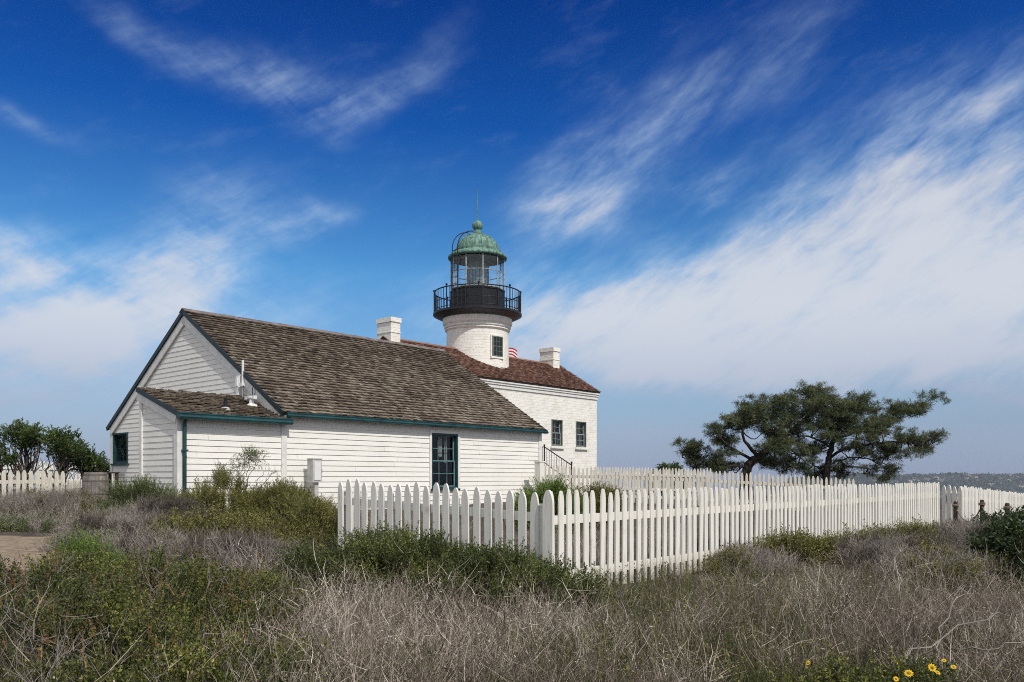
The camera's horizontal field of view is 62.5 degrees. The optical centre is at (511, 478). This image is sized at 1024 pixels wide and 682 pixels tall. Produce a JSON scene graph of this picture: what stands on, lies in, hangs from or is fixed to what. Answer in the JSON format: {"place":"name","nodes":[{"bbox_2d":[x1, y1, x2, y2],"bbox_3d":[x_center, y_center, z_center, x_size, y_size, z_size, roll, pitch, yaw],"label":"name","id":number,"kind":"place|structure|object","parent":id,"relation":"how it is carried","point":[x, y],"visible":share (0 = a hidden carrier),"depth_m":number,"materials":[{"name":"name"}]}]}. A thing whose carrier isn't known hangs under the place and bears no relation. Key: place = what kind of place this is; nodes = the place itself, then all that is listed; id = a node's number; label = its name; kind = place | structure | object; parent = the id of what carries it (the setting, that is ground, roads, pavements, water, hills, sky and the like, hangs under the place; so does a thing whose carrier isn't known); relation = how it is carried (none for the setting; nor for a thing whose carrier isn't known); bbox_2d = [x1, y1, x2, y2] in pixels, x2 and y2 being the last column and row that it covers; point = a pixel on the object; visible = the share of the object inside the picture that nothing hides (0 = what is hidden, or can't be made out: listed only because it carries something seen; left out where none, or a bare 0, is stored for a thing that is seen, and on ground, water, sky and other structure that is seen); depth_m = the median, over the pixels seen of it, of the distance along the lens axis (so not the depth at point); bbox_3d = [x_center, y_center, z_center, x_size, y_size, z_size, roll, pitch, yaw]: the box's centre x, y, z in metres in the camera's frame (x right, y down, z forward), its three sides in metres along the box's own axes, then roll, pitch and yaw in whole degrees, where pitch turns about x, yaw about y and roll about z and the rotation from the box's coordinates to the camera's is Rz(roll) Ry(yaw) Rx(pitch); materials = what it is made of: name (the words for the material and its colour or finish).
{"place":"outdoors","nodes":[
{"label":"outdoors","id":0,"kind":"place"},
{"bbox_2d":[0,507,153,571],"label":"dirt path","id":1,"kind":"structure","parent":0,"point":[11,544],"depth_m":11.39,"materials":[{"name":"beige soil"}]},
{"bbox_2d":[6,482,780,493],"bbox_3d":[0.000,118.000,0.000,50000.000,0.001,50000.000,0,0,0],"label":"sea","id":2,"kind":"structure","parent":0,"point":[622,486],"depth_m":13643.72,"materials":[{"name":"blue liquid"}]},
{"bbox_2d":[0,489,1023,681],"bbox_3d":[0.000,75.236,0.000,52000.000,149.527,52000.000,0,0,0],"label":"ground","id":3,"kind":"structure","parent":0,"point":[14,533],"depth_m":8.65,"materials":[{"name":"plant"}]},
{"bbox_2d":[0,428,24,497],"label":"cypress tree","id":4,"kind":"object","parent":3,"relation":"on","point":[5,459],"visible":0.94,"depth_m":27.01,"materials":[{"name":"green plant"}]},
{"bbox_2d":[0,417,56,495],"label":"cypress tree","id":5,"kind":"object","parent":3,"relation":"on","point":[26,435],"visible":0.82,"depth_m":27.41,"materials":[{"name":"green plant"}]},
{"bbox_2d":[0,470,64,495],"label":"picket fence","id":6,"kind":"object","parent":3,"relation":"on","point":[58,480],"visible":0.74,"depth_m":21.82,"materials":[{"name":"beige paint"}]},
{"bbox_2d":[0,509,75,532],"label":"shrub","id":7,"kind":"object","parent":3,"relation":"on","point":[21,522],"visible":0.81,"depth_m":14.32,"materials":[{"name":"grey plant"}]},
{"bbox_2d":[0,483,86,518],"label":"shrub","id":8,"kind":"object","parent":3,"relation":"on","point":[12,502],"visible":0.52,"depth_m":17.27,"materials":[{"name":"grey plant"}]},
{"bbox_2d":[0,460,109,490],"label":"picket fence","id":9,"kind":"object","parent":3,"relation":"on","point":[40,469],"visible":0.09,"depth_m":33.21,"materials":[{"name":"white paint"}]},
{"bbox_2d":[8,482,109,517],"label":"shrub","id":10,"kind":"object","parent":3,"relation":"on","point":[78,494],"visible":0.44,"depth_m":17.83,"materials":[{"name":"grey plant"}]},
{"bbox_2d":[33,424,89,494],"bbox_3d":[-14.416,-0.422,27.061,2.022,2.651,1.721,0,0,0],"label":"cypress tree","id":11,"kind":"object","parent":3,"relation":"on","point":[63,448],"visible":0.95,"depth_m":26.80,"materials":[{"name":"green plant"}]},
{"bbox_2d":[21,521,125,555],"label":"shrub","id":12,"kind":"object","parent":3,"relation":"on","point":[58,540],"visible":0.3,"depth_m":11.09,"materials":[{"name":"grey plant"}]},
{"bbox_2d":[67,479,81,491],"bbox_3d":[-12.857,0.569,25.519,0.182,1.122,6.494,0,0,-20],"label":"picket fence","id":13,"kind":"object","parent":3,"relation":"on","point":[76,482],"visible":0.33,"depth_m":23.62,"materials":[{"name":"beige paint"}]},
{"bbox_2d":[55,442,109,482],"bbox_3d":[-13.826,-0.139,27.614,2.000,2.079,1.305,0,0,0],"label":"cypress tree","id":14,"kind":"object","parent":3,"relation":"on","point":[94,462],"visible":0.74,"depth_m":27.45,"materials":[{"name":"green plant"}]},
{"bbox_2d":[46,529,128,566],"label":"shrub","id":15,"kind":"object","parent":3,"relation":"on","point":[80,545],"visible":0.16,"depth_m":9.22,"materials":[{"name":"green plant"}]},
{"bbox_2d":[82,472,108,500],"bbox_3d":[-12.137,0.249,24.600,0.710,0.838,0.707,0,0,-17],"label":"wooden barrel","id":16,"kind":"object","parent":3,"relation":"on","point":[98,480],"visible":0.75,"depth_m":24.33,"materials":[{"name":"grey wood"}]},
{"bbox_2d":[65,501,125,521],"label":"shrub","id":17,"kind":"object","parent":3,"relation":"on","point":[84,511],"visible":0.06,"depth_m":15.63,"materials":[{"name":"grey plant"}]},
{"bbox_2d":[0,565,208,681],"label":"shrub","id":18,"kind":"object","parent":3,"relation":"on","point":[116,612],"visible":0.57,"depth_m":5.25,"materials":[{"name":"green plant"}]},
{"bbox_2d":[44,506,167,539],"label":"shrub","id":19,"kind":"object","parent":3,"relation":"on","point":[98,522],"visible":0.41,"depth_m":12.36,"materials":[{"name":"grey plant"}]},
{"bbox_2d":[0,535,212,632],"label":"shrub","id":20,"kind":"object","parent":3,"relation":"on","point":[77,562],"visible":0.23,"depth_m":7.39,"materials":[{"name":"green plant"}]},
{"bbox_2d":[83,549,129,570],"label":"shrub","id":21,"kind":"object","parent":3,"relation":"on","point":[113,557],"visible":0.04,"depth_m":9.16,"materials":[{"name":"green plant"}]},
{"bbox_2d":[107,472,118,500],"bbox_3d":[-12.168,0.322,25.398,0.595,1.024,0.440,0,0,41],"label":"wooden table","id":22,"kind":"object","parent":3,"relation":"on","point":[116,476],"visible":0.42,"depth_m":25.64,"materials":[{"name":"grey wood"}]},
{"bbox_2d":[0,542,258,667],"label":"seed heads","id":23,"kind":"object","parent":3,"relation":"on","point":[98,621],"visible":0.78,"depth_m":5.55,"materials":[{"name":"brown plant"}]},
{"bbox_2d":[95,471,190,513],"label":"shrub","id":24,"kind":"object","parent":3,"relation":"on","point":[121,493],"visible":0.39,"depth_m":16.26,"materials":[{"name":"green plant"}]},
{"bbox_2d":[0,541,299,679],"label":"shrub","id":25,"kind":"object","parent":3,"relation":"on","point":[197,586],"visible":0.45,"depth_m":6.55,"materials":[{"name":"green plant"}]},
{"bbox_2d":[94,520,230,563],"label":"shrub","id":26,"kind":"object","parent":3,"relation":"on","point":[131,541],"visible":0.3,"depth_m":10.69,"materials":[{"name":"grey plant"}]},
{"bbox_2d":[103,490,225,535],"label":"shrub","id":27,"kind":"object","parent":3,"relation":"on","point":[154,507],"visible":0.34,"depth_m":13.72,"materials":[{"name":"grey plant"}]},
{"bbox_2d":[22,591,331,681],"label":"shrub","id":28,"kind":"object","parent":3,"relation":"on","point":[188,663],"visible":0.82,"depth_m":4.94,"materials":[{"name":"green plant"}]},
{"bbox_2d":[161,464,267,524],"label":"shrub","id":29,"kind":"object","parent":3,"relation":"on","point":[222,479],"visible":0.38,"depth_m":15.00,"materials":[{"name":"green plant"}]},
{"bbox_2d":[138,501,309,550],"bbox_3d":[-3.919,0.780,11.563,2.221,0.968,1.515,0,0,0],"label":"shrub","id":30,"kind":"object","parent":3,"relation":"on","point":[223,523],"visible":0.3,"depth_m":11.46,"materials":[{"name":"green plant"}]},
{"bbox_2d":[166,521,300,574],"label":"shrub","id":31,"kind":"object","parent":3,"relation":"on","point":[226,543],"visible":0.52,"depth_m":9.59,"materials":[{"name":"grey plant"}]},
{"bbox_2d":[126,547,343,638],"bbox_3d":[-2.479,1.031,7.495,2.001,0.883,2.354,0,0,0],"label":"shrub","id":32,"kind":"object","parent":3,"relation":"on","point":[275,586],"visible":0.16,"depth_m":7.15,"materials":[{"name":"green plant"}]},
{"bbox_2d":[214,444,282,490],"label":"stem plant","id":33,"kind":"object","parent":3,"relation":"on","point":[250,454],"visible":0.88,"depth_m":16.39,"materials":[{"name":"green plant"}]},
{"bbox_2d":[217,475,360,527],"bbox_3d":[-3.973,0.473,15.331,2.494,1.079,2.063,0,0,0],"label":"shrub","id":34,"kind":"object","parent":3,"relation":"on","point":[264,498],"visible":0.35,"depth_m":14.88,"materials":[{"name":"green plant"}]},
{"bbox_2d":[249,486,361,550],"bbox_3d":[-3.118,0.655,12.487,1.746,1.111,1.938,0,0,44],"label":"shrub","id":35,"kind":"object","parent":3,"relation":"on","point":[304,516],"visible":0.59,"depth_m":12.27,"materials":[{"name":"green plant"}]},
{"bbox_2d":[307,458,321,498],"bbox_3d":[-4.718,0.245,20.292,0.245,1.439,0.346,0,0,41],"label":"utility box","id":36,"kind":"object","parent":3,"relation":"on","point":[314,470],"visible":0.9,"depth_m":20.20,"materials":[{"name":"grey metal"}]},
{"bbox_2d":[314,461,320,479],"bbox_3d":[-4.653,-0.175,20.191,0.013,0.450,0.180,0,0,41],"label":"door","id":37,"kind":"structure","parent":36,"relation":"in","point":[317,465],"depth_m":20.18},
{"bbox_2d":[106,308,548,511],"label":"clapboard cottage","id":38,"kind":"structure","parent":3,"relation":"on","point":[207,390],"depth_m":22.81,"materials":[{"name":"white paint"}]},
{"bbox_2d":[110,432,128,464],"bbox_3d":[-11.868,-0.886,25.656,1.100,0.988,0.205,0,0,41],"label":"window","id":39,"kind":"structure","parent":38,"relation":"in","point":[115,435],"depth_m":25.86,"materials":[{"name":"teal paint"}]},
{"bbox_2d":[429,430,459,490],"bbox_3d":[-1.946,-0.491,24.022,0.215,1.711,1.192,0,0,41],"label":"window","id":40,"kind":"structure","parent":38,"relation":"in","point":[455,435],"depth_m":24.16,"materials":[{"name":"teal paint"}]},
{"bbox_2d":[261,535,419,604],"bbox_3d":[-1.807,0.930,8.838,1.573,0.725,1.869,0,0,-22],"label":"shrub","id":41,"kind":"object","parent":3,"relation":"on","point":[307,556],"visible":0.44,"depth_m":8.42,"materials":[{"name":"green plant"}]},
{"bbox_2d":[277,517,488,606],"bbox_3d":[-1.102,0.909,8.743,2.563,0.991,2.009,0,0,-27],"label":"shrub","id":42,"kind":"object","parent":3,"relation":"on","point":[386,545],"visible":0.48,"depth_m":8.51,"materials":[{"name":"green plant"}]},
{"bbox_2d":[338,479,538,579],"bbox_3d":[-0.931,0.813,9.736,3.445,1.602,0.179,0,0,43],"label":"picket fence","id":43,"kind":"object","parent":3,"relation":"on","point":[350,502],"visible":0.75,"depth_m":9.46,"materials":[{"name":"white paint"}]},
{"bbox_2d":[376,188,600,492],"bbox_3d":[-1.374,-5.875,37.888,5.097,14.150,11.458,0,0,41],"label":"lighthouse","id":44,"kind":"object","parent":3,"relation":"on","point":[546,391],"visible":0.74,"depth_m":37.09,"materials":[{"name":"brick"}]},
{"bbox_2d":[551,419,562,445],"bbox_3d":[1.980,-2.050,38.245,0.195,1.200,0.780,0,0,41],"label":"window","id":45,"kind":"structure","parent":44,"relation":"in","point":[560,427],"depth_m":38.41,"materials":[{"name":"green paint"}]},
{"bbox_2d":[576,421,585,446],"bbox_3d":[3.180,-2.050,39.613,0.195,1.200,0.780,0,0,41],"label":"window","id":46,"kind":"structure","parent":44,"relation":"in","point":[583,423],"depth_m":39.83,"materials":[{"name":"green paint"}]},
{"bbox_2d":[406,536,587,616],"bbox_3d":[-0.143,1.001,8.001,1.856,0.918,1.682,0,0,-23],"label":"shrub","id":47,"kind":"object","parent":3,"relation":"on","point":[526,563],"visible":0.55,"depth_m":7.85,"materials":[{"name":"green plant"}]},
{"bbox_2d":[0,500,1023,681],"bbox_3d":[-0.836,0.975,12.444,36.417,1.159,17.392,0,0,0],"label":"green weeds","id":48,"kind":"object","parent":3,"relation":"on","point":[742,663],"visible":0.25,"depth_m":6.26,"materials":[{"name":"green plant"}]},
{"bbox_2d":[534,461,544,491],"bbox_3d":[0.862,0.267,26.206,0.250,1.593,0.265,0,0,41],"label":"fence post","id":49,"kind":"object","parent":3,"relation":"on","point":[539,470],"visible":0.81,"depth_m":26.11,"materials":[{"name":"white paint"}]},
{"bbox_2d":[503,473,589,533],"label":"shrub","id":50,"kind":"object","parent":3,"relation":"on","point":[552,486],"visible":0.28,"depth_m":15.29,"materials":[{"name":"green plant"}]},
{"bbox_2d":[543,490,553,565],"bbox_3d":[0.361,0.664,8.384,0.125,1.097,0.028,0,0,41],"label":"fence post","id":51,"kind":"object","parent":3,"relation":"on","point":[548,521],"visible":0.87,"depth_m":8.37,"materials":[{"name":"white paint"}]},
{"bbox_2d":[542,444,572,491],"bbox_3d":[1.634,-0.178,30.611,1.396,2.144,0.076,0,0,41],"label":"handrail","id":52,"kind":"object","parent":3,"relation":"on","point":[556,460],"visible":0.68,"depth_m":30.63,"materials":[{"name":"metal"}]},
{"bbox_2d":[492,550,628,619],"bbox_3d":[0.430,1.032,7.744,1.276,0.720,1.252,0,0,0],"label":"shrub","id":53,"kind":"object","parent":3,"relation":"on","point":[584,583],"visible":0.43,"depth_m":7.51,"materials":[{"name":"green plant"}]},
{"bbox_2d":[567,477,635,529],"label":"shrub","id":54,"kind":"object","parent":3,"relation":"on","point":[597,490],"visible":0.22,"depth_m":16.45,"materials":[{"name":"green plant"}]},
{"bbox_2d":[593,467,710,495],"bbox_3d":[5.589,0.348,33.934,4.891,1.664,0.178,0,0,25],"label":"picket fence","id":55,"kind":"object","parent":3,"relation":"on","point":[627,489],"visible":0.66,"depth_m":33.91,"materials":[{"name":"white paint"}]},
{"bbox_2d":[648,461,683,494],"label":"shrub","id":56,"kind":"object","parent":3,"relation":"on","point":[676,465],"visible":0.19,"depth_m":39.76,"materials":[{"name":"green plant"}]},
{"bbox_2d":[545,465,855,510],"bbox_3d":[5.610,0.504,25.970,9.571,1.809,0.182,0,0,6],"label":"picket fence","id":57,"kind":"object","parent":3,"relation":"on","point":[694,480],"visible":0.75,"depth_m":25.93,"materials":[{"name":"beige paint"}]},
{"bbox_2d":[668,528,761,567],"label":"shrub","id":58,"kind":"object","parent":3,"relation":"on","point":[749,543],"visible":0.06,"depth_m":11.37,"materials":[{"name":"green plant"}]},
{"bbox_2d":[539,482,939,587],"bbox_3d":[4.926,0.851,13.745,0.183,1.534,14.015,0,0,41],"label":"picket fence","id":59,"kind":"object","parent":3,"relation":"on","point":[887,500],"visible":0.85,"depth_m":10.85,"materials":[{"name":"white paint"}]},
{"bbox_2d":[672,384,832,496],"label":"pine tree","id":60,"kind":"object","parent":3,"relation":"on","point":[780,440],"visible":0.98,"depth_m":45.19,"materials":[{"name":"green plant"}]},
{"bbox_2d":[696,538,808,576],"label":"shrub","id":61,"kind":"object","parent":3,"relation":"on","point":[735,555],"visible":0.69,"depth_m":10.73,"materials":[{"name":"grey plant"}]},
{"bbox_2d":[751,522,854,565],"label":"shrub","id":62,"kind":"object","parent":3,"relation":"on","point":[806,543],"visible":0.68,"depth_m":11.70,"materials":[{"name":"green plant"}]},
{"bbox_2d":[781,642,913,681],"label":"shrub","id":63,"kind":"object","parent":3,"relation":"on","point":[827,675],"visible":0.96,"depth_m":4.83,"materials":[{"name":"green plant"}]},
{"bbox_2d":[811,522,916,557],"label":"shrub","id":64,"kind":"object","parent":3,"relation":"on","point":[860,536],"visible":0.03,"depth_m":12.08,"materials":[{"name":"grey plant"}]},
{"bbox_2d":[783,380,951,498],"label":"pine tree","id":65,"kind":"object","parent":3,"relation":"on","point":[845,409],"visible":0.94,"depth_m":46.27,"materials":[{"name":"green plant"}]},
{"bbox_2d":[827,522,959,572],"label":"shrub","id":66,"kind":"object","parent":3,"relation":"on","point":[879,544],"visible":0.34,"depth_m":11.35,"materials":[{"name":"grey plant"}]},
{"bbox_2d":[823,645,971,681],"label":"shrub","id":67,"kind":"object","parent":3,"relation":"on","point":[916,671],"visible":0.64,"depth_m":5.21,"materials":[{"name":"green plant"}]},
{"bbox_2d":[904,670,912,680],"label":"daisy","id":68,"kind":"object","parent":3,"relation":"on","point":[908,674],"visible":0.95,"depth_m":5.00,"materials":[{"name":"yellow plant"}]},
{"bbox_2d":[863,514,961,549],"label":"shrub","id":69,"kind":"object","parent":3,"relation":"on","point":[914,527],"visible":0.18,"depth_m":13.21,"materials":[{"name":"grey plant"}]},
{"bbox_2d":[928,663,936,674],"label":"daisy","id":70,"kind":"object","parent":3,"relation":"on","point":[931,666],"visible":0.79,"depth_m":5.10,"materials":[{"name":"yellow plant"}]},
{"bbox_2d":[855,596,1023,681],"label":"dead branch","id":71,"kind":"object","parent":3,"relation":"on","point":[938,641],"visible":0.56,"depth_m":5.72,"materials":[{"name":"grey wood"}]},
{"bbox_2d":[862,532,1023,596],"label":"shrub","id":72,"kind":"object","parent":3,"relation":"on","point":[925,556],"visible":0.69,"depth_m":10.06,"materials":[{"name":"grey plant"}]},
{"bbox_2d":[942,485,962,526],"bbox_3d":[10.169,0.869,19.391,0.174,1.431,0.591,0,0,-16],"label":"picket fence","id":73,"kind":"object","parent":3,"relation":"on","point":[947,512],"visible":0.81,"depth_m":19.40,"materials":[{"name":"white paint"}]},
{"bbox_2d":[930,515,977,531],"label":"shrub","id":74,"kind":"object","parent":3,"relation":"on","point":[968,523],"visible":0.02,"depth_m":16.03,"materials":[{"name":"grey plant"}]},
{"bbox_2d":[931,513,991,553],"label":"shrub","id":75,"kind":"object","parent":3,"relation":"on","point":[960,533],"visible":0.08,"depth_m":12.79,"materials":[{"name":"grey plant"}]},
{"bbox_2d":[952,500,1010,524],"bbox_3d":[9.289,0.980,16.093,0.385,1.099,3.140,0,0,3],"label":"rope fence","id":76,"kind":"object","parent":3,"relation":"on","point":[955,504],"visible":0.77,"depth_m":17.13,"materials":[{"name":"brown wood"}]},
{"bbox_2d":[957,485,1023,521],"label":"picket fence","id":77,"kind":"object","parent":3,"relation":"on","point":[994,500],"visible":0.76,"depth_m":21.50,"materials":[{"name":"white paint"}]},
{"bbox_2d":[962,505,1023,590],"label":"shrub","id":78,"kind":"object","parent":3,"relation":"on","point":[1008,536],"visible":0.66,"depth_m":10.35,"materials":[{"name":"green plant"}]},
{"bbox_2d":[971,507,1019,528],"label":"shrub","id":79,"kind":"object","parent":3,"relation":"on","point":[994,517],"visible":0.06,"depth_m":14.81,"materials":[{"name":"green plant"}]},
{"bbox_2d":[0,0,1023,481],"label":"sky","id":80,"kind":"structure","parent":0,"point":[703,205],"materials":[{"name":"blue"}]},
{"bbox_2d":[509,348,516,357],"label":"flag","id":81,"kind":"object","parent":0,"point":[512,352],"visible":0.13,"depth_m":62.06,"materials":[{"name":"red fabric"}]},
{"bbox_2d":[713,476,1023,498],"bbox_3d":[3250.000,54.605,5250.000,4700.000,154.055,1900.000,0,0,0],"label":"hills","id":82,"kind":"structure","parent":0,"point":[914,482],"depth_m":4916.35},
{"bbox_2d":[787,472,1023,491],"bbox_3d":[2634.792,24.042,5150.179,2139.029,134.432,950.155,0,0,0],"label":"trees","id":83,"kind":"object","parent":82,"relation":"on","point":[951,480],"visible":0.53,"depth_m":5011.73,"materials":[{"name":"green plant"}]}
]}

